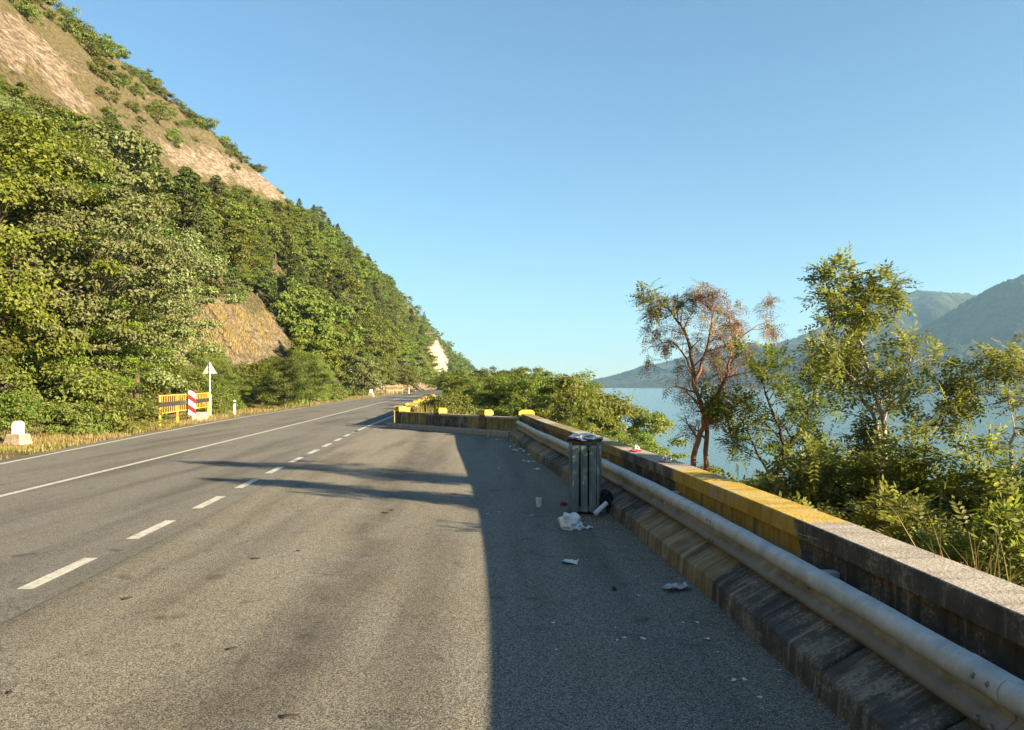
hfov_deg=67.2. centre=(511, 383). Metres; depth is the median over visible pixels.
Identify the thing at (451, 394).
shrub
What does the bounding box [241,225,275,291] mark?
pine tree
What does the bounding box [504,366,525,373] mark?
broadleaf tree
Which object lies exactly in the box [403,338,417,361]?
broadleaf tree
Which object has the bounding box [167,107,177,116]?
shrub
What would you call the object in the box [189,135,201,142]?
shrub
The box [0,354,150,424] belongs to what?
shrub
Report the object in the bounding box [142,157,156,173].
pine tree
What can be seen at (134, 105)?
shrub
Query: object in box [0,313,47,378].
shrub
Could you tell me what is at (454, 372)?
broadleaf tree
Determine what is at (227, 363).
shrub
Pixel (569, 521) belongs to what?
plastic bag
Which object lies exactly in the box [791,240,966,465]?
tall locust tree
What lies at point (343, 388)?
shrub
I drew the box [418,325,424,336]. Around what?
pine tree
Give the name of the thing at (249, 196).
broadleaf tree
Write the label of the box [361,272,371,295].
pine tree
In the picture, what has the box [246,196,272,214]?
broadleaf tree
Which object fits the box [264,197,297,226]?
broadleaf tree
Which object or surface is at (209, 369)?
warning sign
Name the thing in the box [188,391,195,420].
hazard marker
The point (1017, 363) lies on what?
edge locust tree
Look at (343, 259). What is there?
broadleaf tree
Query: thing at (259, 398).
shrub
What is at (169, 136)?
shrub
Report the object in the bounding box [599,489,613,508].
black bag
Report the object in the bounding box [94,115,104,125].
shrub
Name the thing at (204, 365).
broadleaf tree
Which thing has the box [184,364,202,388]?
shrub
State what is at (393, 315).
pine tree
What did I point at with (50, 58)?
terrain
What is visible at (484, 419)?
end wall
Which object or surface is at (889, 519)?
locust shrub
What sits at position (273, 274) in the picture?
pine tree
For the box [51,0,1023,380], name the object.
sky
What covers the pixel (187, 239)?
broadleaf tree
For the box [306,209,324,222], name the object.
broadleaf tree
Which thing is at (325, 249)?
broadleaf tree
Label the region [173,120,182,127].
shrub
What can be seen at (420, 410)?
bank grass
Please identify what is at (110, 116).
shrub
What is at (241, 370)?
shrub
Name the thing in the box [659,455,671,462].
crumpled wrapper
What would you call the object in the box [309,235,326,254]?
broadleaf tree
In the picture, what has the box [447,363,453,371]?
pine tree
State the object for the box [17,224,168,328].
broadleaf tree
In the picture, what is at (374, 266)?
broadleaf tree
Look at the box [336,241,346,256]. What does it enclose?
broadleaf tree
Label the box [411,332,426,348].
broadleaf tree
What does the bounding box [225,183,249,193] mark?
broadleaf tree
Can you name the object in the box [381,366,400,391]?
broadleaf tree
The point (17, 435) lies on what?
milestone
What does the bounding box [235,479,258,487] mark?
road marking
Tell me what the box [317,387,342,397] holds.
shrub
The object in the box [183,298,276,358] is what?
dry bank grass
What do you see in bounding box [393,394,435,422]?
roadside wall
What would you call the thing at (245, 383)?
shrub
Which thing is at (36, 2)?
shrub
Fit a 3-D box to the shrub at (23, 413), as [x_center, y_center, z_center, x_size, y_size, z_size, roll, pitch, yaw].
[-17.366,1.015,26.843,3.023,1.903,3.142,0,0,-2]
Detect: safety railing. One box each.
[159,392,208,426]
[389,386,401,392]
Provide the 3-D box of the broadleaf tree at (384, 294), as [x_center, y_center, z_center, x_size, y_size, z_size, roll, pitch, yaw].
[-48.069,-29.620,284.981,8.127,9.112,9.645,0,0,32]
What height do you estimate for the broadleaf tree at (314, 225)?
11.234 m
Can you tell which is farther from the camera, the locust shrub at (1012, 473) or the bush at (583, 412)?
the bush at (583, 412)
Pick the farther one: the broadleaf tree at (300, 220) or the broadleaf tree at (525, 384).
the broadleaf tree at (300, 220)
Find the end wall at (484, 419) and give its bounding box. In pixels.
[394,406,518,430]
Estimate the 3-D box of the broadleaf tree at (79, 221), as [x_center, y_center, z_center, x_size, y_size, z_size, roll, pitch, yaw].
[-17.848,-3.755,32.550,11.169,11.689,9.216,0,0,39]
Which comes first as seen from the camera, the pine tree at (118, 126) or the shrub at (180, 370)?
the shrub at (180, 370)
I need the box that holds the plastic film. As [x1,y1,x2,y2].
[661,582,690,588]
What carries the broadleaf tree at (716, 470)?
on the terrain at (50, 58)
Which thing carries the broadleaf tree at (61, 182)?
on the terrain at (50, 58)
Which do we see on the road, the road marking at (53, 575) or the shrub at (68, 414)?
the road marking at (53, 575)
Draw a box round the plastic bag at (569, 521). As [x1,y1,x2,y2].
[557,512,584,530]
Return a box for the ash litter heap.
[568,433,603,440]
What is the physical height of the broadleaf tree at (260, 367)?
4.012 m
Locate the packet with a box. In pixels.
[560,501,567,505]
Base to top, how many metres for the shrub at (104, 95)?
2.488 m
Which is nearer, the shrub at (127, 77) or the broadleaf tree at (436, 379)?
the shrub at (127, 77)
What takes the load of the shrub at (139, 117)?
on the terrain at (50, 58)
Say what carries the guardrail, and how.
on the barrier kerb at (850, 682)
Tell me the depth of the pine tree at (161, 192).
77.51 m
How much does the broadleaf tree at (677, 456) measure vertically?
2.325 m
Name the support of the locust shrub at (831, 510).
on the terrain at (50, 58)
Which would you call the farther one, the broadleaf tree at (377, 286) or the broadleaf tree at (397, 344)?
the broadleaf tree at (377, 286)
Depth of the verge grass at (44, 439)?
29.38 m
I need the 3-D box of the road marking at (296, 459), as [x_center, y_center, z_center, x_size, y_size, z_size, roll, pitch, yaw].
[-5.406,1.895,19.310,0.150,0.001,1.294,0,0,-4]
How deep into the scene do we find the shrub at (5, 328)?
28.91 m
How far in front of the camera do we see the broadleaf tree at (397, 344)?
188.66 m
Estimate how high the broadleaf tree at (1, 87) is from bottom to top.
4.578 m
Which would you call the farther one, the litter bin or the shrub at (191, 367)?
the shrub at (191, 367)
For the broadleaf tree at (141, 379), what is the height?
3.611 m
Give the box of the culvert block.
[191,412,207,420]
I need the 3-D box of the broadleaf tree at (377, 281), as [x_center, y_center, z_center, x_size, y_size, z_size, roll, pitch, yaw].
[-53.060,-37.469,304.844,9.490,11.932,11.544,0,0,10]
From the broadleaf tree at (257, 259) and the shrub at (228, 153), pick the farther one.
the shrub at (228, 153)
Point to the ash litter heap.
(585, 436)
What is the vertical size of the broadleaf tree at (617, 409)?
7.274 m
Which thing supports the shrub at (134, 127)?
on the terrain at (50, 58)
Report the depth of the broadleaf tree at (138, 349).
33.22 m
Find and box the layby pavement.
[0,426,850,729]
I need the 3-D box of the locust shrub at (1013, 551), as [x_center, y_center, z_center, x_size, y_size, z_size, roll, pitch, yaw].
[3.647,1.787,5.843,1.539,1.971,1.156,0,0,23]
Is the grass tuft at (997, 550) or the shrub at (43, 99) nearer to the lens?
the grass tuft at (997, 550)
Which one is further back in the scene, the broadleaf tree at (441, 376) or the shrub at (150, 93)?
the broadleaf tree at (441, 376)
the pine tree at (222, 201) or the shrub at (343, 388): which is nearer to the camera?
the pine tree at (222, 201)
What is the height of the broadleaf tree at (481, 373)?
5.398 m
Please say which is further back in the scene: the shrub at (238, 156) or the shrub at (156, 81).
the shrub at (238, 156)
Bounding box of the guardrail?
[516,421,1023,729]
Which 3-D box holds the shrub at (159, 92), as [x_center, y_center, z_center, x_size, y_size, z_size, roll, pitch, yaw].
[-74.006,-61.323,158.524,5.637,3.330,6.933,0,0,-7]
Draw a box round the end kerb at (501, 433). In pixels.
[386,423,511,436]
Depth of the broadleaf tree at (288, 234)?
139.09 m
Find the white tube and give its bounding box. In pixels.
[593,501,607,515]
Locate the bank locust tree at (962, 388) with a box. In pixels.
[892,337,1023,504]
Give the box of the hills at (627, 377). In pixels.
[579,343,762,386]
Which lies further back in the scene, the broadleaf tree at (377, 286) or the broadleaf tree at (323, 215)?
the broadleaf tree at (323, 215)
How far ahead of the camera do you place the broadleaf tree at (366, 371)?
95.66 m
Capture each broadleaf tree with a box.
[0,74,18,98]
[0,77,5,98]
[0,95,53,140]
[0,103,126,389]
[0,142,104,232]
[0,144,224,393]
[1,81,44,115]
[2,199,105,298]
[5,108,118,186]
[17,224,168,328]
[32,199,248,414]
[40,297,176,417]
[42,105,106,151]
[47,165,179,276]
[57,120,181,210]
[85,145,140,215]
[110,368,151,385]
[116,208,175,307]
[136,137,157,167]
[136,171,181,218]
[165,181,236,246]
[176,364,189,392]
[192,358,254,398]
[195,212,253,280]
[198,359,237,390]
[201,181,224,203]
[218,218,276,287]
[223,195,274,229]
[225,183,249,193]
[228,191,247,208]
[230,203,265,231]
[231,188,258,211]
[237,359,275,393]
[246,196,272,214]
[249,355,323,409]
[258,209,283,246]
[263,216,300,262]
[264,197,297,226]
[265,210,298,237]
[266,278,343,344]
[273,236,304,273]
[276,273,308,291]
[280,238,338,282]
[282,207,313,223]
[282,234,310,260]
[282,295,364,355]
[282,347,337,406]
[283,330,342,373]
[284,235,320,261]
[284,345,312,361]
[289,350,322,382]
[291,204,305,217]
[291,214,319,235]
[291,222,323,250]
[295,221,328,245]
[296,207,311,219]
[305,258,360,294]
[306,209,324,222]
[309,213,318,223]
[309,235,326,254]
[309,260,341,280]
[310,206,327,220]
[310,246,339,274]
[318,249,349,281]
[320,230,342,252]
[321,242,339,259]
[324,347,363,386]
[330,325,350,363]
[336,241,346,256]
[337,323,363,348]
[338,292,365,321]
[338,333,358,360]
[339,234,352,246]
[339,263,356,278]
[340,355,363,384]
[342,355,385,398]
[344,246,360,259]
[344,257,377,286]
[345,274,368,303]
[346,314,384,364]
[347,287,370,304]
[349,307,383,333]
[350,259,380,282]
[350,297,376,323]
[352,314,388,356]
[357,288,376,306]
[359,352,376,364]
[366,368,386,388]
[370,275,392,294]
[371,356,398,380]
[372,285,383,295]
[372,329,402,360]
[374,310,393,338]
[374,333,401,361]
[379,322,409,361]
[380,297,402,319]
[380,306,393,318]
[381,292,389,301]
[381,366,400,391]
[387,333,405,365]
[390,363,403,380]
[393,294,406,309]
[393,340,417,363]
[395,363,424,390]
[396,311,403,323]
[396,355,408,366]
[398,309,408,327]
[399,323,417,340]
[400,365,420,382]
[403,311,421,325]
[403,320,419,331]
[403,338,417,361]
[403,354,430,371]
[410,345,430,369]
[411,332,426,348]
[419,365,434,384]
[422,351,438,367]
[426,378,440,387]
[434,374,453,387]
[434,377,443,389]
[437,371,467,386]
[439,374,483,395]
[446,376,482,393]
[449,376,502,402]
[450,369,463,374]
[455,370,478,374]
[468,375,511,408]
[470,365,499,392]
[474,374,537,414]
[480,369,528,400]
[486,371,604,432]
[493,373,555,416]
[501,365,553,402]
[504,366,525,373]
[508,366,604,415]
[511,374,648,442]
[551,380,638,414]
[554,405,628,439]
[568,395,688,456]
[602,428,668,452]
[621,440,689,460]
[696,462,725,474]
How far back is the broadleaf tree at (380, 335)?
165.92 m
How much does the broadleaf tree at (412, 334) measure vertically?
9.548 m
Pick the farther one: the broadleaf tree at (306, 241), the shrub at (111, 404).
the broadleaf tree at (306, 241)
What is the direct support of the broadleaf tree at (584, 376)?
on the terrain at (50, 58)
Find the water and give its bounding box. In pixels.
[600,388,1023,516]
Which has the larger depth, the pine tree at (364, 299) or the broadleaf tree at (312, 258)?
the pine tree at (364, 299)
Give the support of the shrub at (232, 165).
on the terrain at (50, 58)
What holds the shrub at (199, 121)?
on the terrain at (50, 58)
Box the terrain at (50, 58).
[0,0,608,459]
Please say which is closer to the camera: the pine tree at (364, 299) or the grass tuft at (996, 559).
the grass tuft at (996, 559)
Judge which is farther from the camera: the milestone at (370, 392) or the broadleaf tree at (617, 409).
the milestone at (370, 392)
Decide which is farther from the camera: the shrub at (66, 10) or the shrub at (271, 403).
the shrub at (66, 10)
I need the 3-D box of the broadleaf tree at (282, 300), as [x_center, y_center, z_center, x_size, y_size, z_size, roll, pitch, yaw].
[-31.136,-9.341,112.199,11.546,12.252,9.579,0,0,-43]
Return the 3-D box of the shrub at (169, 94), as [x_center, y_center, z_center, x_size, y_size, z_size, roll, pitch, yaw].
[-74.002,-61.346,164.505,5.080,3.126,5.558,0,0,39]
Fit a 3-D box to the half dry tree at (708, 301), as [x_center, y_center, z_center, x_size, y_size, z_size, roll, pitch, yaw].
[3.357,0.417,13.000,2.889,4.443,1.753,0,0,0]
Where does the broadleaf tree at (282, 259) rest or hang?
on the terrain at (50, 58)
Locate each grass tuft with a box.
[762,468,842,516]
[782,489,1023,584]
[930,523,1012,581]
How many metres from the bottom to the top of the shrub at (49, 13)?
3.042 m
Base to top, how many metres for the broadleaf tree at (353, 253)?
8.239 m
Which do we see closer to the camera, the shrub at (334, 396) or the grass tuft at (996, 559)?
the grass tuft at (996, 559)
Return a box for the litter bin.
[567,437,602,514]
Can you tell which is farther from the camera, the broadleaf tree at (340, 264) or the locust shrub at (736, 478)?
the broadleaf tree at (340, 264)
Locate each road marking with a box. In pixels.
[0,392,416,463]
[0,392,433,496]
[17,558,96,588]
[126,520,175,538]
[193,496,224,507]
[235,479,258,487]
[266,467,282,472]
[289,457,303,461]
[356,395,437,431]
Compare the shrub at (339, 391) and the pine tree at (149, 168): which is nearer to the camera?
the pine tree at (149, 168)
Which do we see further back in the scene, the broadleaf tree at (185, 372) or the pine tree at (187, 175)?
the pine tree at (187, 175)
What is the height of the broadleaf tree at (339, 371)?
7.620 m
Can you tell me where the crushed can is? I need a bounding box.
[629,449,641,451]
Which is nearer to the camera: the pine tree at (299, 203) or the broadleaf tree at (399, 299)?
the pine tree at (299, 203)
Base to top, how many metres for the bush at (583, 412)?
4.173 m
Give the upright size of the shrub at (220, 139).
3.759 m
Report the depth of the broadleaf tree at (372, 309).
169.92 m
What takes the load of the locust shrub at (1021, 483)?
on the terrain at (50, 58)
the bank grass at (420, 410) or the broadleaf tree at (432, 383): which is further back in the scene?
the broadleaf tree at (432, 383)
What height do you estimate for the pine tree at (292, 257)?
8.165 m
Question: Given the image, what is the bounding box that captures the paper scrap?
[561,559,578,564]
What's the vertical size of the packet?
0.067 m
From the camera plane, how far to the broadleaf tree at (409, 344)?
216.37 m
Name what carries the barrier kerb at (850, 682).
on the terrain at (50, 58)
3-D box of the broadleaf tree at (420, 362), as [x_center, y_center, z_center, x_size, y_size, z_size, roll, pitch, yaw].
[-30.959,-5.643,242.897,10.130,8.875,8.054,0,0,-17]
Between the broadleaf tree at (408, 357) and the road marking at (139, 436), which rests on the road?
the road marking at (139, 436)
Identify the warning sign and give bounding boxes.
[202,362,216,415]
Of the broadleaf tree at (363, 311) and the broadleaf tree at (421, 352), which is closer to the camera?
the broadleaf tree at (363, 311)
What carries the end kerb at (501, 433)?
on the layby pavement
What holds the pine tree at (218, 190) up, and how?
on the terrain at (50, 58)
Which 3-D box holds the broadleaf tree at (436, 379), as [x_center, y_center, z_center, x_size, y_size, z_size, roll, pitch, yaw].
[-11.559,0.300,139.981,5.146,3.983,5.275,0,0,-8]
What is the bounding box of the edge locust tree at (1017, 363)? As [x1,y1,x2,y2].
[980,333,1023,470]
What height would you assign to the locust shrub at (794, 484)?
2.288 m
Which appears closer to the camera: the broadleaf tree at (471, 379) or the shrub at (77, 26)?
the broadleaf tree at (471, 379)
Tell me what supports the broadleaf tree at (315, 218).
on the terrain at (50, 58)
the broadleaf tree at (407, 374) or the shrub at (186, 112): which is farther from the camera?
the broadleaf tree at (407, 374)
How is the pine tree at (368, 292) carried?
on the terrain at (50, 58)
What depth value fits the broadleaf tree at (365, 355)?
150.58 m
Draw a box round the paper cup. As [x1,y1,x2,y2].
[535,497,541,506]
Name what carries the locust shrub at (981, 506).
on the terrain at (50, 58)
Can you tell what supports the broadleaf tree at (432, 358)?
on the terrain at (50, 58)
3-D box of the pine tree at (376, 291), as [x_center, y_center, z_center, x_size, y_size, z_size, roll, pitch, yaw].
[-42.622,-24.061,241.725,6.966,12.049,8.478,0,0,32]
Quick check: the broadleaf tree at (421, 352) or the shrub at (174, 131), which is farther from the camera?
the broadleaf tree at (421, 352)
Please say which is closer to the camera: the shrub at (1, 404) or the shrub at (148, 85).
the shrub at (1, 404)
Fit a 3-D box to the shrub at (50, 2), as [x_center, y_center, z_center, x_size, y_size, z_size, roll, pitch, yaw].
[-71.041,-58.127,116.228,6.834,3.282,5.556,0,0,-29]
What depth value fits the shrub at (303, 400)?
73.17 m
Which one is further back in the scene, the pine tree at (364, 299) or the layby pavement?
the pine tree at (364, 299)
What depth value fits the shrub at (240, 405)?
54.34 m
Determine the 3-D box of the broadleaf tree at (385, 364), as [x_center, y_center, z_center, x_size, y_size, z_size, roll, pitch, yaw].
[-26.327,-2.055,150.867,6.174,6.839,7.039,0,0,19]
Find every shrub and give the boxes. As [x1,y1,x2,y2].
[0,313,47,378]
[0,322,28,365]
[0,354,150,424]
[0,376,7,410]
[0,388,59,433]
[1,344,53,382]
[6,333,87,381]
[7,0,45,25]
[10,0,33,6]
[10,326,97,383]
[21,353,124,408]
[26,0,45,4]
[27,93,54,114]
[30,400,123,436]
[37,0,65,7]
[40,96,79,124]
[43,7,73,31]
[53,5,82,17]
[58,10,72,17]
[58,17,100,39]
[60,386,172,432]
[70,17,94,38]
[70,34,103,58]
[73,27,115,57]
[85,32,125,57]
[85,60,110,82]
[94,84,122,103]
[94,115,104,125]
[95,56,122,76]
[100,105,128,121]
[108,74,134,88]
[110,43,131,63]
[110,366,158,399]
[117,72,144,87]
[117,362,189,392]
[121,64,140,76]
[123,100,141,113]
[124,388,172,419]
[126,85,141,96]
[131,124,143,135]
[133,67,161,82]
[133,85,155,98]
[135,115,148,124]
[139,77,157,91]
[141,365,201,395]
[142,104,174,120]
[144,75,166,90]
[145,75,166,95]
[150,99,176,116]
[160,88,177,103]
[162,369,230,399]
[164,132,188,147]
[166,127,184,139]
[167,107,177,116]
[172,390,233,414]
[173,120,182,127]
[174,99,187,106]
[178,104,198,117]
[179,119,194,128]
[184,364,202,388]
[185,116,199,127]
[186,344,232,366]
[187,114,207,130]
[187,381,242,407]
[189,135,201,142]
[201,116,220,131]
[209,353,234,364]
[214,135,231,147]
[214,364,251,379]
[216,365,271,398]
[218,137,237,152]
[224,149,233,156]
[224,393,247,410]
[229,162,240,169]
[230,371,264,399]
[232,361,268,381]
[233,151,250,162]
[236,375,282,404]
[247,391,280,406]
[248,163,267,173]
[258,357,292,382]
[265,382,291,404]
[284,199,294,203]
[287,382,316,403]
[298,384,326,401]
[316,388,345,400]
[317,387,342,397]
[330,382,353,396]
[331,386,347,396]
[340,380,358,395]
[350,389,367,395]
[363,385,381,394]
[411,388,487,414]
[412,394,465,413]
[428,395,473,414]
[468,400,496,415]
[721,469,786,485]
[740,469,803,503]
[747,430,894,523]
[779,491,885,532]
[783,415,969,532]
[793,412,929,502]
[838,475,1002,574]
[852,413,1023,538]
[904,488,1023,586]
[936,447,1023,574]
[949,465,1023,573]
[1003,477,1023,509]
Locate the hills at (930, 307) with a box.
[597,290,976,387]
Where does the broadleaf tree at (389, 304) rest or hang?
on the terrain at (50, 58)
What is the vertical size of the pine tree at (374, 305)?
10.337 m
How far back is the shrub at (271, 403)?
64.45 m
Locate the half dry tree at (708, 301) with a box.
[626,278,791,470]
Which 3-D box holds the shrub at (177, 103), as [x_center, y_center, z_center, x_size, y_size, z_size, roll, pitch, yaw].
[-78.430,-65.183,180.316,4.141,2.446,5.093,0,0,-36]
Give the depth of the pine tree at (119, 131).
67.53 m
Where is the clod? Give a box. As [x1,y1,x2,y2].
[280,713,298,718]
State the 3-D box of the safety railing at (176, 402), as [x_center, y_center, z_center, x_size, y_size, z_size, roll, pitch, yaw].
[-16.530,1.290,39.270,0.109,1.620,11.396,0,0,-11]
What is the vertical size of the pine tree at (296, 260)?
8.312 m
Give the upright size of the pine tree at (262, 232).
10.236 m
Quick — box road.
[0,390,442,624]
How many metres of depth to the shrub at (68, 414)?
28.51 m
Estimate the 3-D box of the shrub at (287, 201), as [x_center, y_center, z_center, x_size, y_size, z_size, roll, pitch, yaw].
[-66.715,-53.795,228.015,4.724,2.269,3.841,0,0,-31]
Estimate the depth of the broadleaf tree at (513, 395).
43.21 m
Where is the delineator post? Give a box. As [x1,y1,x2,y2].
[233,400,235,413]
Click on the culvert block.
(199, 416)
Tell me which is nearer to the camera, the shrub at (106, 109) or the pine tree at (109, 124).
the pine tree at (109, 124)
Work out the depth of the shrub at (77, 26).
120.81 m
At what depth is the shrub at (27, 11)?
96.46 m
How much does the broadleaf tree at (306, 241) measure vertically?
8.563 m
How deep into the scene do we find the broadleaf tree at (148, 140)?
96.31 m
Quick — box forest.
[101,112,479,386]
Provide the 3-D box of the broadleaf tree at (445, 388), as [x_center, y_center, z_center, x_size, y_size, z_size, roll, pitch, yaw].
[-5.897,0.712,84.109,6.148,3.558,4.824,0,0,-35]
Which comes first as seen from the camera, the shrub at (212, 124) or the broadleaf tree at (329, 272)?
the broadleaf tree at (329, 272)
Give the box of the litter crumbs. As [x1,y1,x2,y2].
[501,440,820,708]
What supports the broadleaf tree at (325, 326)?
on the terrain at (50, 58)
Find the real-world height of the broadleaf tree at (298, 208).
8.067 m
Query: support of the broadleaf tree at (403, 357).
on the terrain at (50, 58)
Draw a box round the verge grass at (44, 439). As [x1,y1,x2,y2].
[0,392,394,458]
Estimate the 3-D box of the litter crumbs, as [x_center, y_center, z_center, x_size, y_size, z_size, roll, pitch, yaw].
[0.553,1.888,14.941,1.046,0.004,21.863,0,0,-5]
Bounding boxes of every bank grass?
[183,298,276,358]
[412,395,681,526]
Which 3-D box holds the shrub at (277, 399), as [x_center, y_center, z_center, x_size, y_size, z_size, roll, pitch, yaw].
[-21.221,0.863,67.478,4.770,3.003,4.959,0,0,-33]
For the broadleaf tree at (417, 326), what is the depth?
306.62 m
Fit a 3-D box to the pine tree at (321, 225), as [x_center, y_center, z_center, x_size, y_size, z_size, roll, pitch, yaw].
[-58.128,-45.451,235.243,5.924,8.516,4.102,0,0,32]
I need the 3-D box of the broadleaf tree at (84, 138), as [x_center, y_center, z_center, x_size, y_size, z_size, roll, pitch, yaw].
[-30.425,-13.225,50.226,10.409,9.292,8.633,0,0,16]
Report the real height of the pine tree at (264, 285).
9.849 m
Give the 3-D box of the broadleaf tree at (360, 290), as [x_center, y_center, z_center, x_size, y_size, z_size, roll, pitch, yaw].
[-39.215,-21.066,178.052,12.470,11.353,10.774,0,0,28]
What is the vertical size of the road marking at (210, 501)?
0.001 m
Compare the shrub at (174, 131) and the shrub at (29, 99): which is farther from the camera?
the shrub at (174, 131)
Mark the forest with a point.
(458, 362)
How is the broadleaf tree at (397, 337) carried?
on the terrain at (50, 58)
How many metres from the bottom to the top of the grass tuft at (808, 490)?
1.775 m
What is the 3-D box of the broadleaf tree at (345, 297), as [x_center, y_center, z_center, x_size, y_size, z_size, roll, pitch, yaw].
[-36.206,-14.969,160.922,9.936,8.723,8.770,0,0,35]
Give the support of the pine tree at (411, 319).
on the terrain at (50, 58)
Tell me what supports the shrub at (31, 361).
on the terrain at (50, 58)
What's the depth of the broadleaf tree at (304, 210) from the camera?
212.57 m
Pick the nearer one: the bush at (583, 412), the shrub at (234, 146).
the bush at (583, 412)
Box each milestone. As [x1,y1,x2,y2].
[4,421,32,444]
[368,389,374,396]
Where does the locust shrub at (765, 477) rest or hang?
on the terrain at (50, 58)
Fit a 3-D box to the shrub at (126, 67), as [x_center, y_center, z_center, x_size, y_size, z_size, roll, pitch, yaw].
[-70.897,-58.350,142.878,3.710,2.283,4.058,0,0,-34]
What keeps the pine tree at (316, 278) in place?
on the terrain at (50, 58)
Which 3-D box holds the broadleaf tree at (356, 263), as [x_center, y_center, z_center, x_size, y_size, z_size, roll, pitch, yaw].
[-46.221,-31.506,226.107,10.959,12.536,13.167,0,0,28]
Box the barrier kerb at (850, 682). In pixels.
[509,429,984,729]
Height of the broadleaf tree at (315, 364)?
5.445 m
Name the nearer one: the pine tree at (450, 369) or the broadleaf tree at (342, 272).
the broadleaf tree at (342, 272)
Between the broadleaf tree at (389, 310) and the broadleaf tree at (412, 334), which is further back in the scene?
the broadleaf tree at (412, 334)
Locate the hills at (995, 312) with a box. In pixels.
[789,274,1023,389]
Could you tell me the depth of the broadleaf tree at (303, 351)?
86.70 m
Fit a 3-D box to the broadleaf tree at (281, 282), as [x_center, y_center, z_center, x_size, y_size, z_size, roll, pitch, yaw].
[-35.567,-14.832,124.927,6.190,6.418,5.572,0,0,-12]
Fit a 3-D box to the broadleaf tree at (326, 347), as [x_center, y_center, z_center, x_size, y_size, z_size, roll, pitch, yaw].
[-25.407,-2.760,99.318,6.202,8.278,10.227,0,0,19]
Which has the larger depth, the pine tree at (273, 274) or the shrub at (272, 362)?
the pine tree at (273, 274)
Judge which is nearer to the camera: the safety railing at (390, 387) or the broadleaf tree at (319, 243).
the safety railing at (390, 387)
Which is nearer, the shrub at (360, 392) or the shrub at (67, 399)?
the shrub at (67, 399)
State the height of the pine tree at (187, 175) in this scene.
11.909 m
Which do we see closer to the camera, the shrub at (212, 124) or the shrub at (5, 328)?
the shrub at (5, 328)
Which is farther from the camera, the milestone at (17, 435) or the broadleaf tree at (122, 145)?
the broadleaf tree at (122, 145)
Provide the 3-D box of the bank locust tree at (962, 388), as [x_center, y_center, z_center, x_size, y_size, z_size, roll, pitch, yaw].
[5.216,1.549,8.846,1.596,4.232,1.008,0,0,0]
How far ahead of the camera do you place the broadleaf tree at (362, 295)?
187.61 m
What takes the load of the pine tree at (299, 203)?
on the terrain at (50, 58)
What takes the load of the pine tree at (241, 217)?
on the terrain at (50, 58)
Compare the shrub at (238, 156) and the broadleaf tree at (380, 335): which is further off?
the shrub at (238, 156)
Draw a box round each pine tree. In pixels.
[94,120,115,152]
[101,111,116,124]
[111,129,141,171]
[113,123,134,164]
[132,162,168,254]
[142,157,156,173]
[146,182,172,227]
[151,157,163,173]
[160,166,228,277]
[162,167,171,176]
[166,190,231,306]
[204,175,230,240]
[212,196,249,277]
[220,260,246,304]
[237,213,249,228]
[237,224,256,282]
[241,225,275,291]
[243,230,277,296]
[249,211,279,265]
[260,275,278,308]
[267,260,278,287]
[280,264,304,322]
[282,249,309,281]
[288,257,309,286]
[296,198,304,216]
[307,269,332,320]
[318,221,324,231]
[326,276,349,325]
[334,223,341,236]
[352,266,364,288]
[359,297,379,342]
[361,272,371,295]
[365,290,375,310]
[370,299,378,310]
[371,288,388,316]
[387,313,395,323]
[389,306,398,326]
[407,315,417,332]
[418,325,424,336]
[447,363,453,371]
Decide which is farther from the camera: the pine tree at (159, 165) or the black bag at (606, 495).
the pine tree at (159, 165)
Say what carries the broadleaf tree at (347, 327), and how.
on the terrain at (50, 58)
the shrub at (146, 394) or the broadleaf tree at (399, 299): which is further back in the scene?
the broadleaf tree at (399, 299)
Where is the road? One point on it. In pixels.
(101, 517)
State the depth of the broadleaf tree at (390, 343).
181.77 m
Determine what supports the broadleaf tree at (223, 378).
on the terrain at (50, 58)
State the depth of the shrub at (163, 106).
138.06 m
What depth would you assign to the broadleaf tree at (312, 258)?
153.98 m
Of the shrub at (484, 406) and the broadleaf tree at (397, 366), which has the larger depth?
the broadleaf tree at (397, 366)
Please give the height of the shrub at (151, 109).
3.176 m
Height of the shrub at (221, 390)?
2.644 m
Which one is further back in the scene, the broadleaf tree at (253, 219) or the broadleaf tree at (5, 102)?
the broadleaf tree at (253, 219)
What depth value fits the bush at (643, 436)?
25.78 m
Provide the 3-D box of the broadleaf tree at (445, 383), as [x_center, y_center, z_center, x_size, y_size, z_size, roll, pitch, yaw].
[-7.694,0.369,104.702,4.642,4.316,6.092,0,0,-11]
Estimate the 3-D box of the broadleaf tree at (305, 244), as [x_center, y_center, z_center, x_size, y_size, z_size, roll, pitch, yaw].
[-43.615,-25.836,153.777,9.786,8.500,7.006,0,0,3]
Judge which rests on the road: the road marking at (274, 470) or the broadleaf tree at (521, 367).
the road marking at (274, 470)
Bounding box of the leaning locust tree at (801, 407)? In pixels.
[688,332,855,475]
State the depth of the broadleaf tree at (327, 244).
184.37 m
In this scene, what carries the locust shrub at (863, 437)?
on the terrain at (50, 58)
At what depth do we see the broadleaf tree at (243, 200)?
136.09 m
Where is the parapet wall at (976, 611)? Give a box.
[518,410,1023,680]

